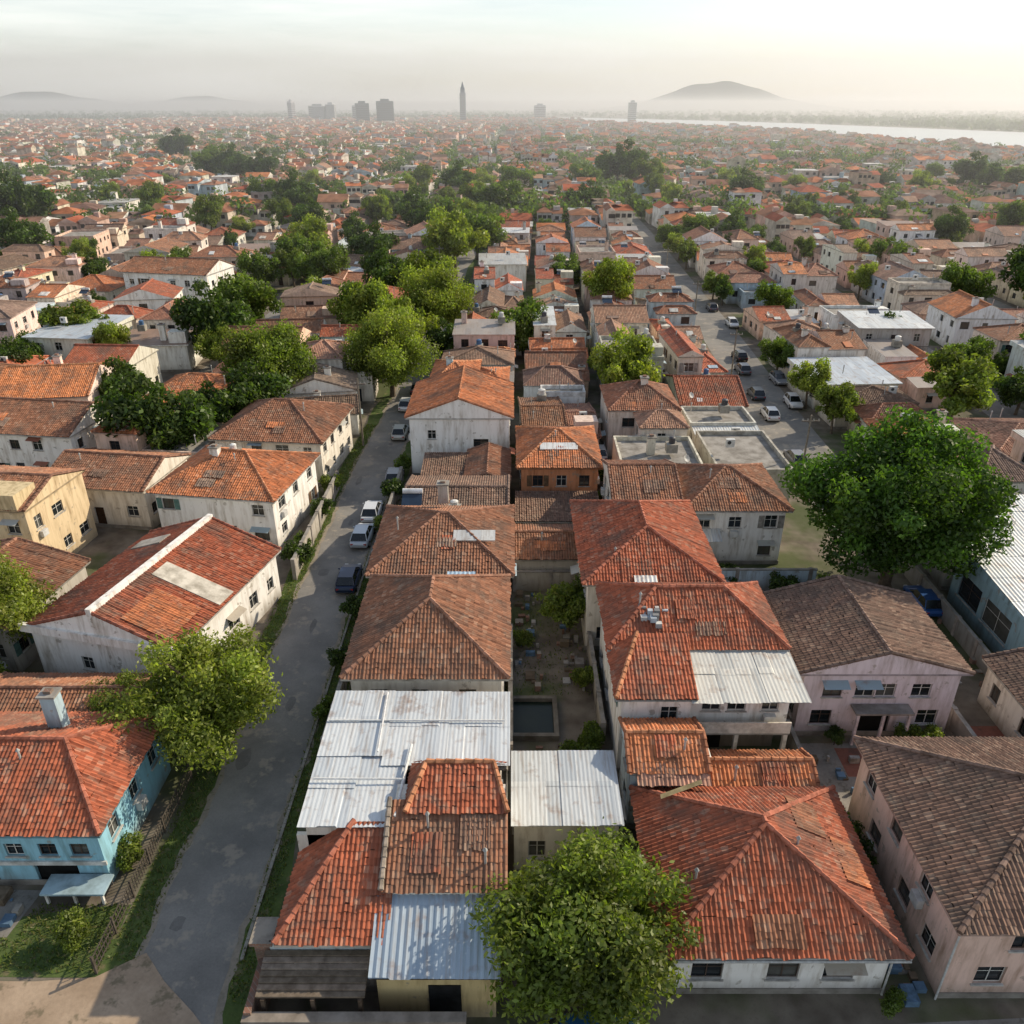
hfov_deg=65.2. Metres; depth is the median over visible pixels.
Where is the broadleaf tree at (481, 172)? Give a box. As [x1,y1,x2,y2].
[475,167,496,181]
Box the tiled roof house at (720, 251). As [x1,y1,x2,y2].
[697,240,747,279]
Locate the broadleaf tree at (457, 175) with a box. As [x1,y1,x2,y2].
[441,158,478,186]
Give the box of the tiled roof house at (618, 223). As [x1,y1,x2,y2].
[606,219,622,239]
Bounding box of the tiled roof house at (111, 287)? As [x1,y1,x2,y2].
[69,273,125,305]
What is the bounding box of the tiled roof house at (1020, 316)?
[1016,312,1023,323]
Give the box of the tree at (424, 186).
[417,182,428,193]
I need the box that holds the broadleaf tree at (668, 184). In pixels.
[660,181,676,192]
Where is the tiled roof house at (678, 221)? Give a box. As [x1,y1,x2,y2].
[670,218,695,236]
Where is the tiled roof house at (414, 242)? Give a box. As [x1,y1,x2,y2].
[391,233,427,251]
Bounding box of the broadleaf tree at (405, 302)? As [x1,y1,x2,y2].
[375,292,440,357]
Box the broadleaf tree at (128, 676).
[79,668,165,712]
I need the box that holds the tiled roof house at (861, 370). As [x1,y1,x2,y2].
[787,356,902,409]
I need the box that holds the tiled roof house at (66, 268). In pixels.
[25,252,89,282]
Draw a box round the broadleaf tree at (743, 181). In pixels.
[729,166,766,192]
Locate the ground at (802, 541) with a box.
[0,107,1023,1023]
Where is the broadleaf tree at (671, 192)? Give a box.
[660,184,684,199]
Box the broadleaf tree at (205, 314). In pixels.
[169,276,258,345]
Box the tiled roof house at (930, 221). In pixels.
[913,216,939,237]
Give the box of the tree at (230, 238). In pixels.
[222,227,237,245]
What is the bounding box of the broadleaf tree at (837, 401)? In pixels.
[814,380,865,433]
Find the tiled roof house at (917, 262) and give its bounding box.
[890,247,949,271]
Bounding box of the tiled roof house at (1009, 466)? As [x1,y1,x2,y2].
[904,434,1023,494]
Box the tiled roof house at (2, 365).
[0,363,22,373]
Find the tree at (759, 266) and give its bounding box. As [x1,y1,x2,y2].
[748,258,768,272]
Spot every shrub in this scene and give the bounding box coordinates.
[0,658,12,672]
[50,904,91,955]
[115,830,144,873]
[279,538,314,565]
[293,530,311,544]
[309,498,334,515]
[311,694,334,719]
[318,473,342,491]
[325,644,348,668]
[338,593,362,619]
[373,515,381,531]
[380,478,403,496]
[393,453,411,472]
[513,628,534,647]
[556,738,576,750]
[569,665,600,687]
[573,725,603,749]
[583,720,606,744]
[597,490,602,499]
[598,469,603,484]
[718,562,742,581]
[768,570,799,589]
[816,572,829,578]
[823,724,845,745]
[844,809,865,838]
[859,837,878,867]
[879,985,907,1019]
[893,722,930,736]
[923,722,944,737]
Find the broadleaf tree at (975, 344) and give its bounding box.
[944,335,996,362]
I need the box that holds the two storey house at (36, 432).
[0,397,111,466]
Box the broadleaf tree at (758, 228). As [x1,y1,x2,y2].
[742,223,767,237]
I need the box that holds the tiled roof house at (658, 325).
[649,316,703,343]
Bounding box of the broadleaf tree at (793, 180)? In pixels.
[780,173,807,185]
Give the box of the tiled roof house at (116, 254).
[103,243,139,262]
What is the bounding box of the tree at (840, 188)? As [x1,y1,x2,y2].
[832,183,844,191]
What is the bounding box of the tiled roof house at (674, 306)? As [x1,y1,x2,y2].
[645,286,697,328]
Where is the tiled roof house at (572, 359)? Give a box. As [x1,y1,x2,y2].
[524,345,589,399]
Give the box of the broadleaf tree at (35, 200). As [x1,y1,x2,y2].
[0,169,58,216]
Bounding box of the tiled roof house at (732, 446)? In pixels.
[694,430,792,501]
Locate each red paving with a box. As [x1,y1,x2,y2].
[834,748,861,776]
[970,726,1003,736]
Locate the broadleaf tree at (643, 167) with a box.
[630,155,668,181]
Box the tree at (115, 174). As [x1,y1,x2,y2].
[109,171,121,177]
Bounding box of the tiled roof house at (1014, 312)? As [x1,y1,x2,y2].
[1000,306,1023,322]
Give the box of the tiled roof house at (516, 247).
[493,242,529,264]
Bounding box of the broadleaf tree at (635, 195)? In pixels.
[626,193,641,202]
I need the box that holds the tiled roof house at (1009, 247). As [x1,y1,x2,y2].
[986,243,1022,253]
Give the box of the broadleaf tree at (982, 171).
[950,149,1006,184]
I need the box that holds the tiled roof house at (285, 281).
[245,252,299,285]
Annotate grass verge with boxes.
[98,247,484,1023]
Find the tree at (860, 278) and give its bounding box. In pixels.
[846,260,878,299]
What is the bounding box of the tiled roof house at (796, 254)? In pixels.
[793,238,831,259]
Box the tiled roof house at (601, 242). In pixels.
[574,239,604,247]
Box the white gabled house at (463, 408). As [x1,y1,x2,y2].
[404,365,514,475]
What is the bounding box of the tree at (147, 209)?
[140,205,154,214]
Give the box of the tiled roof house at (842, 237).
[835,228,889,243]
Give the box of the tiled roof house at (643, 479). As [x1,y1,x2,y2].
[601,459,683,499]
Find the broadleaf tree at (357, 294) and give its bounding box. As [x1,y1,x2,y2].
[326,277,389,323]
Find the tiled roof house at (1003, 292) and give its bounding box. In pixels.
[980,266,1014,300]
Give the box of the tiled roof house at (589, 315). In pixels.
[587,300,617,334]
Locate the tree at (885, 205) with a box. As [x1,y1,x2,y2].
[880,202,889,208]
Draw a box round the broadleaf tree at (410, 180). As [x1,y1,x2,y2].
[390,174,416,191]
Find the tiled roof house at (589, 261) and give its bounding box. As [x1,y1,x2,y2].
[578,258,593,292]
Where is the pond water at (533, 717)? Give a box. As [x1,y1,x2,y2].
[513,702,553,732]
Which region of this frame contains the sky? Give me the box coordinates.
[0,0,1023,106]
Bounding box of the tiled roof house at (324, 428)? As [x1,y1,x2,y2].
[207,398,354,485]
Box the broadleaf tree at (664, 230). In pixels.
[654,223,681,242]
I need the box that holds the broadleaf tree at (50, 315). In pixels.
[37,297,109,325]
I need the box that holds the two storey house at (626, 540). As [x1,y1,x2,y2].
[569,499,725,649]
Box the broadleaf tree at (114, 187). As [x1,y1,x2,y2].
[98,180,122,198]
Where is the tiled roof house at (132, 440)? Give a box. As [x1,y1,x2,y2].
[90,398,224,459]
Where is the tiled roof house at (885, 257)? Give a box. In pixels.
[870,244,931,264]
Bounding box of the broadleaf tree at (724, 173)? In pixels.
[715,167,738,180]
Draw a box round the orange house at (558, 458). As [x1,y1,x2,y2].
[515,425,603,490]
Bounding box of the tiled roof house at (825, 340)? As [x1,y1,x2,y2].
[769,323,867,378]
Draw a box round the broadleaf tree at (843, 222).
[832,213,850,228]
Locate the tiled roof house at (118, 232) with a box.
[83,222,128,248]
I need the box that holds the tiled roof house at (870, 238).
[847,235,897,250]
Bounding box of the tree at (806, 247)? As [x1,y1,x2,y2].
[793,234,815,257]
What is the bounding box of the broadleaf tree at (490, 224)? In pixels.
[454,204,509,259]
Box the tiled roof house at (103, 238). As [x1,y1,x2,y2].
[53,229,112,257]
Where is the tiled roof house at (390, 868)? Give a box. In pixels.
[271,690,509,1016]
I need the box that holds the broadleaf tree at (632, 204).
[629,197,645,213]
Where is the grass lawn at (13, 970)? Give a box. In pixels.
[0,904,131,977]
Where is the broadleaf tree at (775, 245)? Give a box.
[764,236,786,251]
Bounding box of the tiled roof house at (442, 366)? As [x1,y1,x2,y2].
[430,352,510,380]
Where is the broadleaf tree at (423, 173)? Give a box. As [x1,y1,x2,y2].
[410,163,432,185]
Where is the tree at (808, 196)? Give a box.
[805,192,819,203]
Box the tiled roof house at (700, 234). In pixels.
[682,225,727,245]
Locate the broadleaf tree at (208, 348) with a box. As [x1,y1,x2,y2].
[193,321,232,362]
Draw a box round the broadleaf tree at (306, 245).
[273,229,331,281]
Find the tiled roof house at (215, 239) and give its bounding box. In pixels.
[207,235,230,245]
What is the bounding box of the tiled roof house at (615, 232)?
[608,226,640,244]
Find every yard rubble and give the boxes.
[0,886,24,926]
[515,590,584,690]
[812,755,860,793]
[886,963,926,1006]
[937,619,982,686]
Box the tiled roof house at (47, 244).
[4,234,53,245]
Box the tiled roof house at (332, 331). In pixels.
[319,323,386,381]
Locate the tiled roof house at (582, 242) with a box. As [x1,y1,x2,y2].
[575,241,585,252]
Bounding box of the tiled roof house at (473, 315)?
[467,311,521,357]
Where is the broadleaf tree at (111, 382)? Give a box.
[98,355,154,400]
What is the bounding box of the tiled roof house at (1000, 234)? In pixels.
[983,225,1023,245]
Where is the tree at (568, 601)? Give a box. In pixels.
[533,573,585,632]
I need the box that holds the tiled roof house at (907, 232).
[889,220,937,242]
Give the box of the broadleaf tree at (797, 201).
[785,194,804,205]
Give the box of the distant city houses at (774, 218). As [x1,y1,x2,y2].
[0,115,1023,241]
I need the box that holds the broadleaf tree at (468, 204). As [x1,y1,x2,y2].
[447,197,476,215]
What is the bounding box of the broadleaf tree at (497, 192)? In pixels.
[471,178,523,205]
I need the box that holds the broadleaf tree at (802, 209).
[783,202,812,215]
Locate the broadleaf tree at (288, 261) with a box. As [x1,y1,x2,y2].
[272,246,306,286]
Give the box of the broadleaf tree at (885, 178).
[878,167,896,183]
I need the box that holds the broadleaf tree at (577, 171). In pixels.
[567,162,602,184]
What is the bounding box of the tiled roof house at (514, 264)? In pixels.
[479,251,527,291]
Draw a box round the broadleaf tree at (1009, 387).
[992,365,1023,414]
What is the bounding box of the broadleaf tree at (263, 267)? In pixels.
[235,247,286,284]
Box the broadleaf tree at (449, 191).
[438,185,457,199]
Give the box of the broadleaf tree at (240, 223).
[229,215,255,236]
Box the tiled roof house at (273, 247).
[269,240,278,254]
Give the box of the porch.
[240,917,466,1023]
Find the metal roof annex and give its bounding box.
[511,750,626,873]
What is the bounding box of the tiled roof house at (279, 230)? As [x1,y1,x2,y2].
[272,226,288,234]
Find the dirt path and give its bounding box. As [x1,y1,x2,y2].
[0,953,200,1023]
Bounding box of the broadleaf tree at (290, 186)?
[272,168,317,205]
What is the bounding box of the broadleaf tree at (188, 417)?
[90,369,218,450]
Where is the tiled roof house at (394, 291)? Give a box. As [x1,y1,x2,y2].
[384,280,411,314]
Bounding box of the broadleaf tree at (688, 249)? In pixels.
[677,239,700,268]
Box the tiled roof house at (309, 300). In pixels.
[279,278,341,323]
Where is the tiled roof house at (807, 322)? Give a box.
[762,314,819,344]
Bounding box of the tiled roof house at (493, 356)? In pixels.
[441,339,517,381]
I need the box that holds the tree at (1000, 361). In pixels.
[990,350,1008,375]
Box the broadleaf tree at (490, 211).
[483,202,499,217]
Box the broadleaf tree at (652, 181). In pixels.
[643,173,664,192]
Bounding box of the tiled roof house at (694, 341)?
[654,333,700,347]
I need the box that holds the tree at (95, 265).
[81,249,108,276]
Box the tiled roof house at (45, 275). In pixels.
[1,265,69,283]
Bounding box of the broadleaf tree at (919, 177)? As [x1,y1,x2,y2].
[905,168,941,187]
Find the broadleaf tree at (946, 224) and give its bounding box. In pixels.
[933,203,974,240]
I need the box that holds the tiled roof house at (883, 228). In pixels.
[875,220,915,238]
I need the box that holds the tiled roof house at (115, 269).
[99,259,130,277]
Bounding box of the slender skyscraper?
[459,82,465,119]
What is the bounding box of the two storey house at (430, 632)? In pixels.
[338,573,511,691]
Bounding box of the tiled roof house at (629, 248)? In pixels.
[612,242,653,258]
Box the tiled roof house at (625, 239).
[610,235,644,245]
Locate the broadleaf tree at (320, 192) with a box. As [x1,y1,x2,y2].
[311,183,328,202]
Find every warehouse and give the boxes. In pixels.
[918,494,1023,589]
[947,536,1023,652]
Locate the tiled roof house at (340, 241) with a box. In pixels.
[333,226,347,247]
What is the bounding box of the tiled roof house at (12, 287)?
[0,271,40,300]
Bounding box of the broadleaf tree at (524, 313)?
[490,296,548,354]
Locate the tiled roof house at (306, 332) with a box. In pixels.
[222,325,311,358]
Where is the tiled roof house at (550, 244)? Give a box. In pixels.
[535,233,569,257]
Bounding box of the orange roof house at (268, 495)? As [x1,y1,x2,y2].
[146,443,320,546]
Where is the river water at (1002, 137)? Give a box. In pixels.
[569,118,1023,146]
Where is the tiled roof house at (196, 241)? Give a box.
[162,231,208,254]
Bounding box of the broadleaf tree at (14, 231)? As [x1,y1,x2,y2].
[0,204,54,247]
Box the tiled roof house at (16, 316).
[0,299,41,343]
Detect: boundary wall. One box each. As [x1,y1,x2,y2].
[290,471,340,579]
[320,678,347,741]
[371,466,403,552]
[508,624,512,770]
[513,569,577,590]
[587,631,605,743]
[720,567,817,590]
[786,719,803,749]
[899,560,990,674]
[946,704,977,736]
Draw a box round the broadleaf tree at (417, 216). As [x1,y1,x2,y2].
[403,198,446,227]
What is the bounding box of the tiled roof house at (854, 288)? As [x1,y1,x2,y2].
[850,258,900,295]
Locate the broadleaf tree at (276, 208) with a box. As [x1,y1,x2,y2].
[263,196,292,225]
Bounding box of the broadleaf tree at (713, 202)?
[707,200,719,207]
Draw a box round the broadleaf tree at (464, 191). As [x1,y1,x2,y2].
[458,179,483,203]
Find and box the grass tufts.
[0,423,590,1003]
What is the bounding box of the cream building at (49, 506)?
[0,465,97,553]
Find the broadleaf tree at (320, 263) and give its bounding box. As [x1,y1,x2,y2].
[291,243,350,282]
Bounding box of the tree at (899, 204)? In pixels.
[893,200,909,208]
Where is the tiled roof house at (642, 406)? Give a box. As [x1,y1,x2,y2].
[598,375,689,458]
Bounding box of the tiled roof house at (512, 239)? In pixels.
[499,233,530,256]
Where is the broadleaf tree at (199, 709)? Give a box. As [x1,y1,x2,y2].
[90,621,287,777]
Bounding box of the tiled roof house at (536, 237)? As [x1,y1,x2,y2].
[535,235,567,251]
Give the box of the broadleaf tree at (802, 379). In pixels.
[787,357,831,408]
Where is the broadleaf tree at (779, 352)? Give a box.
[757,336,795,369]
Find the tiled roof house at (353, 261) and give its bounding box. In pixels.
[339,254,364,271]
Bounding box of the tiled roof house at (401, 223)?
[382,219,413,228]
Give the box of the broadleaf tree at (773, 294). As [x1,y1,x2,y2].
[753,278,796,307]
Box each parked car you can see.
[335,564,362,592]
[350,523,375,547]
[360,500,383,522]
[385,467,403,481]
[391,424,408,439]
[398,397,410,411]
[410,381,417,393]
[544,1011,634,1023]
[599,444,607,459]
[705,302,717,311]
[725,317,738,327]
[731,350,747,361]
[734,363,751,374]
[746,387,765,399]
[759,406,779,420]
[769,370,787,385]
[783,392,802,408]
[783,449,807,466]
[903,585,942,616]
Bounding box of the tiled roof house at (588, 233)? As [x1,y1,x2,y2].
[572,225,606,253]
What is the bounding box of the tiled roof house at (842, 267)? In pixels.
[835,259,871,287]
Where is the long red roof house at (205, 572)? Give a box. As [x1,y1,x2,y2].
[18,514,281,673]
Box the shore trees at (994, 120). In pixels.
[0,108,1023,131]
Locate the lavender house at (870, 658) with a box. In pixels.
[762,574,975,744]
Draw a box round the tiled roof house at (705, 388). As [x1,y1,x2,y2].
[664,365,748,407]
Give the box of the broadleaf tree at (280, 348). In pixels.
[214,318,322,397]
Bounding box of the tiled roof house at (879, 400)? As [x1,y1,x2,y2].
[817,380,931,432]
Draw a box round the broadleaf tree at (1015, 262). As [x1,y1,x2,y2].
[998,244,1023,299]
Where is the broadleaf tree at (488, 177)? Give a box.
[477,174,492,183]
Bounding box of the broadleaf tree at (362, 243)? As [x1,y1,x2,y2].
[346,220,399,254]
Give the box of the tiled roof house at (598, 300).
[589,290,632,307]
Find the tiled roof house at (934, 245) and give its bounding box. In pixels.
[904,239,956,258]
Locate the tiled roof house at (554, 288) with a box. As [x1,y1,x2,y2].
[532,281,577,302]
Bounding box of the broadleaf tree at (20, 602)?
[0,541,65,643]
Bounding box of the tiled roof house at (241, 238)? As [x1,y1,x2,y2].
[204,226,245,244]
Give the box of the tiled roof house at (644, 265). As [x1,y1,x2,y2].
[629,256,669,276]
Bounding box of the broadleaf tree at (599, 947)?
[465,816,703,1023]
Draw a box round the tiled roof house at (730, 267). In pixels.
[707,257,757,276]
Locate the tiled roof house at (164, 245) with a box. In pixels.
[122,237,189,260]
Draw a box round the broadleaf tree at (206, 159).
[190,143,226,174]
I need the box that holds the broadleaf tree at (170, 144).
[157,127,194,155]
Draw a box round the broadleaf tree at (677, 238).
[662,232,690,260]
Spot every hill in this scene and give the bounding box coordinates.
[0,91,210,110]
[131,96,351,109]
[295,102,598,109]
[560,81,887,110]
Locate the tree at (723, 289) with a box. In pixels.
[712,275,734,305]
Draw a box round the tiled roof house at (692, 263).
[688,241,712,271]
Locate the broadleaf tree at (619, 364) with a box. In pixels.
[590,323,664,383]
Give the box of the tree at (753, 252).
[742,243,768,265]
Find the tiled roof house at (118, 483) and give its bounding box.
[51,447,190,529]
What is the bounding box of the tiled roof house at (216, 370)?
[210,362,271,396]
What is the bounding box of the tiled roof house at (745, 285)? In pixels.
[720,272,781,308]
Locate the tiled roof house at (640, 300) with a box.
[634,291,650,303]
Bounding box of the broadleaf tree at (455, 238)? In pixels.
[421,204,489,278]
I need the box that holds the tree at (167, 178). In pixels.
[162,172,174,182]
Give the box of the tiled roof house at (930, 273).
[918,268,979,294]
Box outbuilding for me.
[703,747,819,786]
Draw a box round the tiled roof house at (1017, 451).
[1010,429,1023,465]
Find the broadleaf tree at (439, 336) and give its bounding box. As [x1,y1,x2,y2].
[424,317,455,357]
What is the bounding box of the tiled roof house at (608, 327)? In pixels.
[594,318,628,354]
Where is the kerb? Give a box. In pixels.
[240,497,388,960]
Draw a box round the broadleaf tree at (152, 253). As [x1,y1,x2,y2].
[139,248,176,256]
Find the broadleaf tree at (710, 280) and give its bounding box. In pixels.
[702,269,729,299]
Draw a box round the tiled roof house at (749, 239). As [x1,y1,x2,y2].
[722,229,768,246]
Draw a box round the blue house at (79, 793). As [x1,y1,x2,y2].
[0,687,170,903]
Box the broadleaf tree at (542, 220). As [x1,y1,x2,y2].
[535,218,553,230]
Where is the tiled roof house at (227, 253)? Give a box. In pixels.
[188,243,251,274]
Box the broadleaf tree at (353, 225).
[338,209,367,241]
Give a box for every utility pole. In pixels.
[350,378,365,445]
[693,280,702,311]
[730,330,742,374]
[799,415,819,477]
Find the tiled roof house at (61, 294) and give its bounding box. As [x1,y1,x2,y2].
[25,282,104,306]
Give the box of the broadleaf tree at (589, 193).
[563,177,606,205]
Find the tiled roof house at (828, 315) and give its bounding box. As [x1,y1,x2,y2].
[817,299,888,328]
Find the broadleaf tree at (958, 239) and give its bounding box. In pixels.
[938,231,962,241]
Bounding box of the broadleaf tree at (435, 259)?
[389,247,445,287]
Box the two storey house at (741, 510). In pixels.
[676,462,794,563]
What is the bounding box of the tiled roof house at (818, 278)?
[769,257,838,305]
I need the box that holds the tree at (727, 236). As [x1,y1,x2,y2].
[724,232,732,242]
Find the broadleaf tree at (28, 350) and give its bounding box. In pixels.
[0,335,45,363]
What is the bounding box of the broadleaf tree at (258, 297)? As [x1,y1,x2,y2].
[214,272,284,325]
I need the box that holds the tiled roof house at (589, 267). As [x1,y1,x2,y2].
[581,260,614,304]
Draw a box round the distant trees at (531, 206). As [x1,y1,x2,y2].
[0,116,1023,229]
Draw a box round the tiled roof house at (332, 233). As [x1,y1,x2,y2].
[288,223,337,255]
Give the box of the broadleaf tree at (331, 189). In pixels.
[328,186,344,193]
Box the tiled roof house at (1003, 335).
[972,323,1023,376]
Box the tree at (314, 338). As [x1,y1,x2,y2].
[302,334,320,345]
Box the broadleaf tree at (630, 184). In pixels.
[613,179,635,194]
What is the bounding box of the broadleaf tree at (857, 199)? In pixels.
[847,190,862,204]
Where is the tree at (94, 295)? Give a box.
[84,290,106,300]
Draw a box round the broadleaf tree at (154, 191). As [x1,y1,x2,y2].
[135,180,164,207]
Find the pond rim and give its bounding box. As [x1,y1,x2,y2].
[513,695,558,740]
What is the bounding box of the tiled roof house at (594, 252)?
[576,240,615,282]
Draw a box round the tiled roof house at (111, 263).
[68,254,119,269]
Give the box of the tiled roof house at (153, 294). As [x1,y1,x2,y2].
[111,278,183,309]
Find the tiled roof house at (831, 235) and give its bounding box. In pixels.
[826,229,851,243]
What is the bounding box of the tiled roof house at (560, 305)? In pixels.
[536,294,579,313]
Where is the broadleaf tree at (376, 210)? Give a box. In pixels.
[361,194,393,222]
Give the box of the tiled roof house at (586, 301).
[584,271,592,311]
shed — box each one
[421,452,468,475]
[463,442,511,480]
[514,490,598,523]
[514,523,577,569]
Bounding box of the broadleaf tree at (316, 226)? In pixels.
[288,213,332,251]
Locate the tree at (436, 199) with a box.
[430,195,443,204]
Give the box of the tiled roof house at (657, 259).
[620,256,660,263]
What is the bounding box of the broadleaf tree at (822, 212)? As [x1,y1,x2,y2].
[810,204,829,217]
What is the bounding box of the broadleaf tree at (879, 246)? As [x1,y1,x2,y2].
[870,236,923,258]
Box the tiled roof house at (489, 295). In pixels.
[472,285,523,308]
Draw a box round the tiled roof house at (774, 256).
[763,252,796,261]
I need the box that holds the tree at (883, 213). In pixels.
[871,209,889,218]
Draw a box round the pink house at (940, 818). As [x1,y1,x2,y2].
[848,735,1023,999]
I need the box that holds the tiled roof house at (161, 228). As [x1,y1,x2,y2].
[143,215,195,239]
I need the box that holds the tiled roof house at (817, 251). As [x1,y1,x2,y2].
[806,245,822,263]
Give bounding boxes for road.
[144,134,505,1023]
[199,218,394,372]
[542,134,843,537]
[835,289,1023,417]
[979,294,1015,308]
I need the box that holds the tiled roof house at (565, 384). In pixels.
[522,365,585,403]
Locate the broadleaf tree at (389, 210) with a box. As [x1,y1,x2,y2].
[360,193,392,219]
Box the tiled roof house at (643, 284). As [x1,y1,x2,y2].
[631,275,675,303]
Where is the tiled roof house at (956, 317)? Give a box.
[925,289,1018,346]
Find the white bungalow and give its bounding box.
[628,780,914,995]
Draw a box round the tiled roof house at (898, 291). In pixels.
[882,274,952,310]
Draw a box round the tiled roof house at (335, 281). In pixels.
[313,275,354,287]
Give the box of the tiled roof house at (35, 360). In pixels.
[0,354,63,364]
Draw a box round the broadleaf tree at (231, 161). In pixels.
[217,142,248,174]
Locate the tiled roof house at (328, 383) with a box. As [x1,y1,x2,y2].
[275,362,362,436]
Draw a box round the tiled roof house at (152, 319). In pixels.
[139,298,197,328]
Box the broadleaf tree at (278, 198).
[261,187,292,203]
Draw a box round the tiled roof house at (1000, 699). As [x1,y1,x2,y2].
[977,647,1023,736]
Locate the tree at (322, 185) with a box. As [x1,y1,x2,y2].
[317,180,329,189]
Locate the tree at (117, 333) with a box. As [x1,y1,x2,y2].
[91,320,131,343]
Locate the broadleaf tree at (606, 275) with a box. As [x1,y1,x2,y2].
[579,255,635,298]
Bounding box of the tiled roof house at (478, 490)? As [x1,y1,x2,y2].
[401,474,509,505]
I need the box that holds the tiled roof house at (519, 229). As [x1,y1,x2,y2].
[498,220,529,238]
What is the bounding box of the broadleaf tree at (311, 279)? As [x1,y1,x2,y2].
[300,274,329,285]
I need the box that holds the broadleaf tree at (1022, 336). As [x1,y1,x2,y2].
[1017,329,1023,339]
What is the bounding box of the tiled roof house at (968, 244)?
[952,238,991,247]
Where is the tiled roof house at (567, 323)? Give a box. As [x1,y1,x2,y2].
[533,306,589,346]
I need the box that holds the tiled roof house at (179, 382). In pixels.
[143,372,233,418]
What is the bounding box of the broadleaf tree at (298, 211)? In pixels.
[288,192,330,224]
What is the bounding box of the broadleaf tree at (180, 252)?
[165,244,192,257]
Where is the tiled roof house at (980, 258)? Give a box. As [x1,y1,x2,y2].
[954,247,1016,272]
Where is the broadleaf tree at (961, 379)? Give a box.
[921,347,1001,423]
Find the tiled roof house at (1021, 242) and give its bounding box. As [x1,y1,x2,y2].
[1019,231,1023,244]
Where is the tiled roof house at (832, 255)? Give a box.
[820,240,876,272]
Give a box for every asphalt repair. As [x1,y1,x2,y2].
[169,916,185,930]
[235,748,251,769]
[285,697,295,710]
[309,619,316,633]
[318,569,328,575]
[355,477,361,484]
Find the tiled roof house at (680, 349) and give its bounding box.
[659,325,728,383]
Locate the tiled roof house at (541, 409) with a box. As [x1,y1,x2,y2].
[517,388,601,444]
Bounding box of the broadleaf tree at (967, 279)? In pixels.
[938,257,998,300]
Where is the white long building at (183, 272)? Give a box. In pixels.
[119,256,234,300]
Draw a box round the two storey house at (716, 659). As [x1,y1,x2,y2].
[595,580,811,772]
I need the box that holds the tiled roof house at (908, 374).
[877,359,974,410]
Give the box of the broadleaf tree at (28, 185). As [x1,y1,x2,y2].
[6,181,30,188]
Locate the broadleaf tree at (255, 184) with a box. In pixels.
[246,177,276,194]
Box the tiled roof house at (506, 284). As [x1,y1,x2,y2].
[473,260,523,295]
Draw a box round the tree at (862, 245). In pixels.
[852,237,874,253]
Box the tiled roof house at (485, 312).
[468,303,515,318]
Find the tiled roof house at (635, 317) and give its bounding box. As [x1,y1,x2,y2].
[587,295,649,354]
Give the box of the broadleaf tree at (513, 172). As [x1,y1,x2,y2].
[500,164,536,187]
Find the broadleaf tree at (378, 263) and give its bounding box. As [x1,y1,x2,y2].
[357,238,404,286]
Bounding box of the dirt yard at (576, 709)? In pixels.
[512,592,607,750]
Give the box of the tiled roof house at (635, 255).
[616,252,651,260]
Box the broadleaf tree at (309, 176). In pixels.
[298,168,322,184]
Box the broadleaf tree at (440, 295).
[393,252,477,328]
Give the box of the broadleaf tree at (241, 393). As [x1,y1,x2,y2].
[195,357,292,422]
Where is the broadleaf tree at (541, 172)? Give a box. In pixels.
[531,170,547,178]
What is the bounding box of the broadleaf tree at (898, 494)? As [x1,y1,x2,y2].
[778,402,1021,587]
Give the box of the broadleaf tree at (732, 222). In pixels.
[717,209,747,233]
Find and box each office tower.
[287,99,295,118]
[308,104,315,117]
[312,104,325,118]
[325,102,336,118]
[352,105,355,118]
[355,101,369,121]
[376,99,393,120]
[534,103,545,117]
[627,100,636,121]
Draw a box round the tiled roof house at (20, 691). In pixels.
[0,671,159,711]
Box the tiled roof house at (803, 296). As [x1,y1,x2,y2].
[789,288,859,319]
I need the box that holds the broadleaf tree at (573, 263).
[549,252,580,285]
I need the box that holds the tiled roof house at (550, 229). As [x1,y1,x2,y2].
[536,224,564,237]
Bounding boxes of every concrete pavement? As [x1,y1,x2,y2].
[0,890,40,936]
[785,743,856,821]
[909,1018,1023,1023]
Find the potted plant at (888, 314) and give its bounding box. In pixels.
[884,310,901,317]
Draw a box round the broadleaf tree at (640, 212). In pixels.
[635,206,646,218]
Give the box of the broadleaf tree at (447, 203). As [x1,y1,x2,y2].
[437,195,486,215]
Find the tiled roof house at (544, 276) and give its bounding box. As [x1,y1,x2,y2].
[534,268,573,288]
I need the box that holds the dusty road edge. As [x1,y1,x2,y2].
[135,385,409,1023]
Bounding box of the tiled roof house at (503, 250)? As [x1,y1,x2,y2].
[493,247,527,272]
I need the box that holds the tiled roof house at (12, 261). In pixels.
[0,253,38,274]
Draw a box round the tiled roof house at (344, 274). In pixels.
[319,269,372,284]
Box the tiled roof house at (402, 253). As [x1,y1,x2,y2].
[388,246,427,274]
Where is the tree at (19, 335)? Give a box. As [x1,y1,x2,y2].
[1,329,36,346]
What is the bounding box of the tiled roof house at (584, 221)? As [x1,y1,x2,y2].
[570,215,600,246]
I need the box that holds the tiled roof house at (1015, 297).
[1007,288,1023,307]
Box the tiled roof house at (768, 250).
[745,245,777,251]
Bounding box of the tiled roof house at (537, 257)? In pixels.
[534,254,568,267]
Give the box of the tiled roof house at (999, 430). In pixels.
[947,408,1023,455]
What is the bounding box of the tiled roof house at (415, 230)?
[403,221,431,235]
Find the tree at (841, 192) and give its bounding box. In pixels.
[838,187,855,195]
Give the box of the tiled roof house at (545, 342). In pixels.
[528,333,588,358]
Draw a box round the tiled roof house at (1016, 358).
[1004,340,1023,376]
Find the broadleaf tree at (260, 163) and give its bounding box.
[242,148,278,174]
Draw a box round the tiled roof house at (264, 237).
[253,229,287,242]

